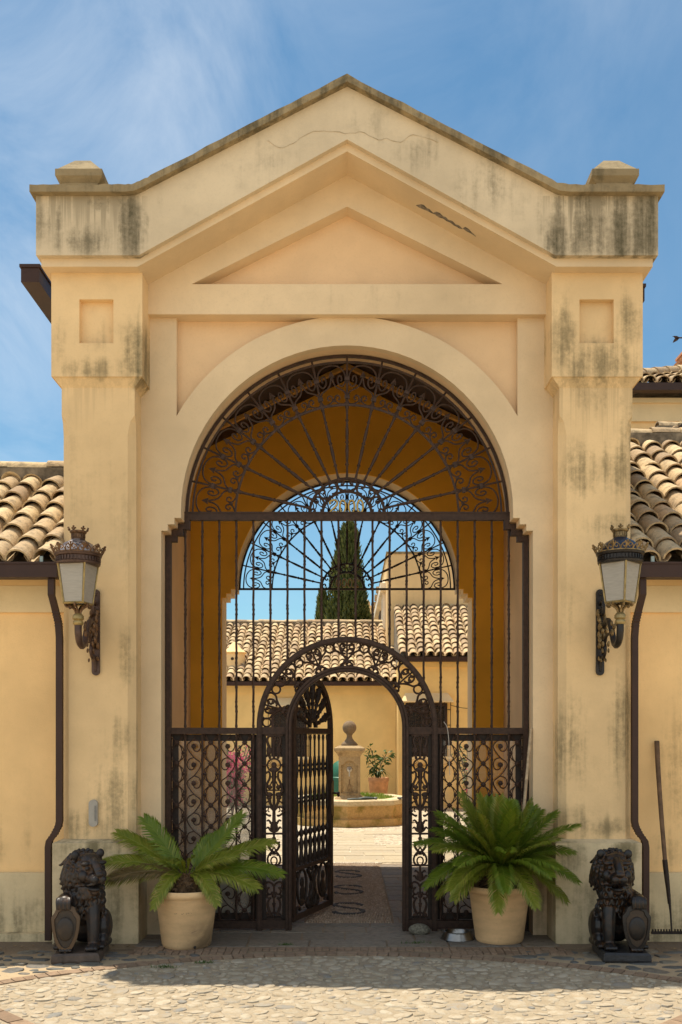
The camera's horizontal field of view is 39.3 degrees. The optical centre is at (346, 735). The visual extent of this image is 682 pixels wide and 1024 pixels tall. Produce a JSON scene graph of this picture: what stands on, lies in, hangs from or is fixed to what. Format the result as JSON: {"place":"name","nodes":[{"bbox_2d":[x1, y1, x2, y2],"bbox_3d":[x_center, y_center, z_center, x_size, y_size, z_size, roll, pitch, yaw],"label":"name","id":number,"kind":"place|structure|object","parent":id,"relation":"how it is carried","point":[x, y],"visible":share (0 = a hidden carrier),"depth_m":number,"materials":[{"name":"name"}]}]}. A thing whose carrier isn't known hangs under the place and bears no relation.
{"place":"outdoors","nodes":[
{"label":"outdoors","id":0,"kind":"place"},
{"bbox_2d":[333,760,338,791],"bbox_3d":[-0.060,1.040,19.700,0.650,1.120,0.650,0,0,0],"label":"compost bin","id":1,"kind":"object","parent":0,"point":[336,775],"visible":0.12,"depth_m":19.44,"materials":[{"name":"green plastic"}]},
{"bbox_2d":[0,956,681,1023],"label":"forecourt","id":2,"kind":"structure","parent":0,"point":[323,983],"depth_m":5.92,"materials":[{"name":"beige stone"}]},
{"bbox_2d":[150,963,179,967],"bbox_3d":[-1.256,1.583,6.593,0.209,0.027,0.074,0,0,9],"label":"weed tuft","id":3,"kind":"object","parent":2,"relation":"on","point":[164,966],"visible":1,"depth_m":6.59,"materials":[{"name":"green plant"}]},
{"bbox_2d":[195,960,214,963],"bbox_3d":[-0.996,1.582,6.719,0.153,0.028,0.052,0,0,0],"label":"weed tuft","id":4,"kind":"object","parent":2,"relation":"on","point":[204,961],"visible":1,"depth_m":6.71,"materials":[{"name":"green plant"}]},
{"bbox_2d":[0,942,681,979],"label":"wall strip","id":5,"kind":"object","parent":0,"point":[7,948],"depth_m":6.96,"materials":[{"name":"grey stone"}]},
{"bbox_2d":[0,460,63,941],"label":"wing building","id":6,"kind":"structure","parent":5,"relation":"on","point":[31,688],"depth_m":7.60,"materials":[{"name":"paint"}]},
{"bbox_2d":[51,848,112,963],"bbox_3d":[-1.937,1.208,6.973,0.426,0.784,0.511,0,0,-6],"label":"lion statue","id":7,"kind":"object","parent":5,"relation":"on","point":[82,915],"visible":1,"depth_m":6.83,"materials":[{"name":"brown metal"}]},
{"bbox_2d":[0,944,676,952],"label":"dry leaves","id":8,"kind":"object","parent":5,"relation":"on","point":[161,946],"visible":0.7,"depth_m":7.24,"materials":[{"name":"brown plant"}]},
{"bbox_2d":[0,949,681,976],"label":"dark cobbles","id":9,"kind":"object","parent":5,"relation":"on","point":[152,956],"visible":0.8,"depth_m":6.82,"materials":[{"name":"grey stone"}]},
{"bbox_2d":[588,847,651,962],"bbox_3d":[1.994,1.208,6.986,0.429,0.783,0.524,0,0,4],"label":"lion statue","id":10,"kind":"object","parent":5,"relation":"on","point":[618,917],"visible":1,"depth_m":6.85,"materials":[{"name":"black stone"}]},
{"bbox_2d":[630,427,681,941],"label":"wing building","id":11,"kind":"structure","parent":5,"relation":"on","point":[656,607],"depth_m":7.60,"materials":[{"name":"paint"}]},
{"bbox_2d":[655,421,681,427],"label":"link roof","id":12,"kind":"structure","parent":11,"relation":"on","point":[668,424],"depth_m":12.00,"materials":[{"name":"ceramic"}]},
{"bbox_2d":[651,741,681,933],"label":"garden rake","id":13,"kind":"object","parent":5,"relation":"on","point":[661,813],"visible":1,"depth_m":7.43,"materials":[{"name":"brown wood"}]},
{"bbox_2d":[0,0,681,619],"label":"sky","id":14,"kind":"structure","parent":0,"point":[133,89],"materials":[{"name":"blue"}]},
{"bbox_2d":[227,805,466,863],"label":"courtyard paving","id":15,"kind":"structure","parent":0,"point":[387,839],"depth_m":16.38,"materials":[{"name":"beige stone"}]},
{"bbox_2d":[227,742,250,813],"bbox_3d":[-2.291,0.830,19.268,1.181,1.584,1.204,0,0,0],"label":"bougainvillea","id":16,"kind":"object","parent":15,"relation":"on","point":[230,792],"visible":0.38,"depth_m":19.11,"materials":[{"name":"pink plant"}]},
{"bbox_2d":[227,831,460,862],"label":"courtyard flags","id":17,"kind":"object","parent":15,"relation":"on","point":[367,847],"visible":0.13,"depth_m":13.42},
{"bbox_2d":[298,721,401,827],"bbox_3d":[0.045,0.657,17.820,2.162,1.885,2.162,0,0,24],"label":"fountain","id":18,"kind":"object","parent":15,"relation":"on","point":[383,810],"visible":0.62,"depth_m":17.07,"materials":[{"name":"stone"}]},
{"bbox_2d":[333,862,381,863],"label":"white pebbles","id":19,"kind":"object","parent":15,"relation":"on","point":[358,862],"visible":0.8,"depth_m":12.01,"materials":[{"name":"white stone"}]},
{"bbox_2d":[368,777,388,793],"bbox_3d":[0.680,1.198,20.600,0.450,0.605,0.450,0,0,0],"label":"terracotta pot","id":20,"kind":"object","parent":15,"relation":"on","point":[379,784],"visible":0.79,"depth_m":20.43,"materials":[{"name":"orange ceramic"}]},
{"bbox_2d":[364,743,396,777],"bbox_3d":[0.692,0.572,20.604,0.752,0.841,0.643,0,0,0],"label":"pot plant","id":21,"kind":"object","parent":20,"relation":"in","point":[373,769],"visible":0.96,"depth_m":20.55,"materials":[{"name":"green plant"}]},
{"bbox_2d":[394,603,467,807],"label":"taller courtyard house","id":22,"kind":"structure","parent":15,"relation":"on","point":[408,695],"depth_m":21.20,"materials":[{"name":"paint"}]},
{"bbox_2d":[406,703,446,755],"bbox_3d":[1.760,-0.140,21.195,0.920,1.180,0.050,0,0,0],"label":"window","id":23,"kind":"structure","parent":22,"relation":"in","point":[411,720],"depth_m":21.19,"materials":[{"name":"black metal"}]},
{"bbox_2d":[448,741,467,804],"bbox_3d":[2.536,0.759,19.656,1.084,1.714,0.897,0,0,21],"label":"oleander","id":24,"kind":"object","parent":15,"relation":"on","point":[465,774],"visible":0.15,"depth_m":19.63,"materials":[{"name":"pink plant"}]},
{"bbox_2d":[108,864,591,948],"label":"passage floor","id":25,"kind":"structure","parent":0,"point":[564,946],"depth_m":7.35,"materials":[{"name":"grey stone"}]},
{"bbox_2d":[19,74,664,943],"bbox_3d":[-0.062,-1.692,9.955,5.095,6.584,5.530,0,0,0],"label":"gatehouse","id":26,"kind":"object","parent":25,"relation":"on","point":[185,304],"visible":0.83,"depth_m":7.52,"materials":[{"name":"yellow paint"}]},
{"bbox_2d":[50,525,105,674],"bbox_3d":[-1.954,-0.995,7.096,0.409,1.048,0.702,0,0,0],"label":"wall lantern","id":27,"kind":"object","parent":26,"relation":"attached to","point":[78,557],"depth_m":6.89,"materials":[{"name":"metal"}]},
{"bbox_2d":[89,800,97,826],"bbox_3d":[-1.972,0.600,7.430,0.068,0.209,0.032,0,0,0],"label":"wall sensor","id":28,"kind":"object","parent":26,"relation":"attached to","point":[93,813],"depth_m":7.42,"materials":[{"name":"grey plastic"}]},
{"bbox_2d":[165,355,528,931],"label":"iron gate","id":29,"kind":"structure","parent":26,"relation":"attached to","point":[245,911],"depth_m":7.85,"materials":[{"name":"metal"}]},
{"bbox_2d":[292,677,339,921],"bbox_3d":[-0.264,0.512,8.311,0.133,2.056,0.897,0,0,20],"label":"door leaf","id":30,"kind":"structure","parent":29,"relation":"in","point":[323,853],"depth_m":8.31,"materials":[{"name":"brown metal"}]},
{"bbox_2d":[239,481,454,589],"bbox_3d":[0.000,-2.462,11.743,2.660,1.341,0.040,0,0,0],"label":"fanlight grille","id":31,"kind":"object","parent":26,"relation":"attached to","point":[397,525],"visible":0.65,"depth_m":11.73,"materials":[{"name":"metal"}]},
{"bbox_2d":[592,523,648,674],"bbox_3d":[1.968,-0.995,7.066,0.409,1.048,0.762,0,0,0],"label":"wall lantern","id":32,"kind":"object","parent":26,"relation":"attached to","point":[619,555],"depth_m":6.85,"materials":[{"name":"black metal"}]},
{"bbox_2d":[135,864,559,946],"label":"flagstones","id":33,"kind":"object","parent":25,"relation":"on","point":[380,934],"visible":0.2,"depth_m":7.69,"materials":[{"name":"grey stone"}]},
{"bbox_2d":[153,885,219,949],"bbox_3d":[-1.225,1.380,7.300,0.508,0.440,0.508,0,0,0],"label":"plant pot","id":34,"kind":"object","parent":33,"relation":"on","point":[186,921],"visible":0.69,"depth_m":7.11,"materials":[{"name":"ceramic"}]},
{"bbox_2d":[102,809,286,911],"bbox_3d":[-1.175,0.927,7.346,1.470,0.727,0.734,0,0,0],"label":"cycad","id":35,"kind":"object","parent":34,"relation":"in","point":[162,861],"visible":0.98,"depth_m":7.25,"materials":[{"name":"green plant"}]},
{"bbox_2d":[409,923,429,934],"bbox_3d":[0.582,1.560,7.701,0.174,0.100,0.125,0,0,0],"label":"stone","id":36,"kind":"object","parent":33,"relation":"on","point":[419,929],"visible":0.94,"depth_m":7.66,"materials":[{"name":"grey stone"}]},
{"bbox_2d":[440,928,473,941],"bbox_3d":[0.868,1.567,7.520,0.267,0.066,0.267,0,0,0],"label":"dog bowl","id":37,"kind":"object","parent":33,"relation":"on","point":[457,935],"visible":1,"depth_m":7.44,"materials":[{"name":"metal"}]},
{"bbox_2d":[468,880,531,944],"bbox_3d":[1.190,1.380,7.470,0.508,0.440,0.508,0,0,0],"label":"plant pot","id":38,"kind":"object","parent":33,"relation":"on","point":[506,928],"visible":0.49,"depth_m":7.29,"materials":[{"name":"ceramic"}]},
{"bbox_2d":[411,790,582,915],"bbox_3d":[1.167,0.861,7.481,1.352,0.890,1.309,0,0,0],"label":"cycad","id":39,"kind":"object","parent":38,"relation":"in","point":[501,845],"visible":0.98,"depth_m":7.28,"materials":[{"name":"green plant"}]},
{"bbox_2d":[516,728,532,888],"bbox_3d":[1.395,0.771,7.607,0.258,1.662,0.064,0,0,-27],"label":"bamboo cane","id":40,"kind":"object","parent":33,"relation":"on","point":[527,768],"visible":0.39,"depth_m":7.63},
{"bbox_2d":[304,863,393,923],"bbox_3d":[0.015,1.596,10.074,0.766,0.016,3.868,0,0,0],"label":"pebble carpet","id":41,"kind":"object","parent":25,"relation":"on","point":[372,875],"visible":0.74,"depth_m":9.41,"materials":[{"name":"grey stone"}]},
{"bbox_2d":[332,870,365,914],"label":"pebble scrolls","id":42,"kind":"object","parent":41,"relation":"on","point":[360,904],"visible":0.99,"depth_m":9.65,"materials":[{"name":"black stone"}]},
{"bbox_2d":[347,797,376,799],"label":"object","id":43,"kind":"object","parent":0,"point":[367,798],"visible":1,"depth_m":16.88,"materials":[{"name":"grey stone"}]},
{"bbox_2d":[374,551,467,646],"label":"tower house","id":44,"kind":"structure","parent":0,"point":[432,597],"depth_m":23.70,"materials":[{"name":"paint"}]},
{"bbox_2d":[381,582,384,630],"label":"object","id":45,"kind":"structure","parent":44,"relation":"in","point":[382,598],"depth_m":24.90,"materials":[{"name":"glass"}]},
{"bbox_2d":[672,336,681,342],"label":"weather vane","id":46,"kind":"object","parent":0,"point":[676,338],"visible":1,"depth_m":15.99,"materials":[{"name":"brown metal"}]},
{"label":"ground","id":47,"kind":"structure","parent":0,"visible":0},
{"bbox_2d":[227,619,396,804],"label":"courtyard house","id":48,"kind":"structure","parent":47,"relation":"on","point":[366,705],"depth_m":22.20,"materials":[{"name":"paint"}]},
{"bbox_2d":[271,708,306,756],"bbox_3d":[-1.350,-0.090,22.195,0.820,1.140,0.050,0,0,0],"label":"window","id":49,"kind":"structure","parent":48,"relation":"in","point":[275,719],"depth_m":22.19,"materials":[{"name":"black metal"}]},
{"bbox_2d":[314,584,328,619],"bbox_3d":[-0.824,-1.796,32.631,1.093,6.792,1.029,0,0,0],"label":"cypress tree","id":50,"kind":"object","parent":47,"relation":"on","point":[317,611],"visible":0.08,"depth_m":32.47,"materials":[{"name":"green plant"}]},
{"bbox_2d":[0,947,681,1023],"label":"brick edging","id":51,"kind":"object","parent":47,"relation":"on","point":[237,953],"visible":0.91,"depth_m":6.96,"materials":[{"name":"grey stone"}]},
{"bbox_2d":[323,521,371,619],"bbox_3d":[0.037,-2.824,31.977,2.025,8.848,1.873,0,0,0],"label":"cypress tree","id":52,"kind":"object","parent":47,"relation":"on","point":[347,611],"visible":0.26,"depth_m":31.58,"materials":[{"name":"green plant"}]},
{"bbox_2d":[631,365,681,428],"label":"tiled house","id":53,"kind":"structure","parent":47,"relation":"on","point":[656,394],"depth_m":13.96,"materials":[{"name":"paint"}]},
{"bbox_2d":[673,352,681,365],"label":"chimney","id":54,"kind":"object","parent":53,"relation":"on","point":[678,359],"visible":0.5,"depth_m":16.08,"materials":[{"name":"paint"}]}
]}

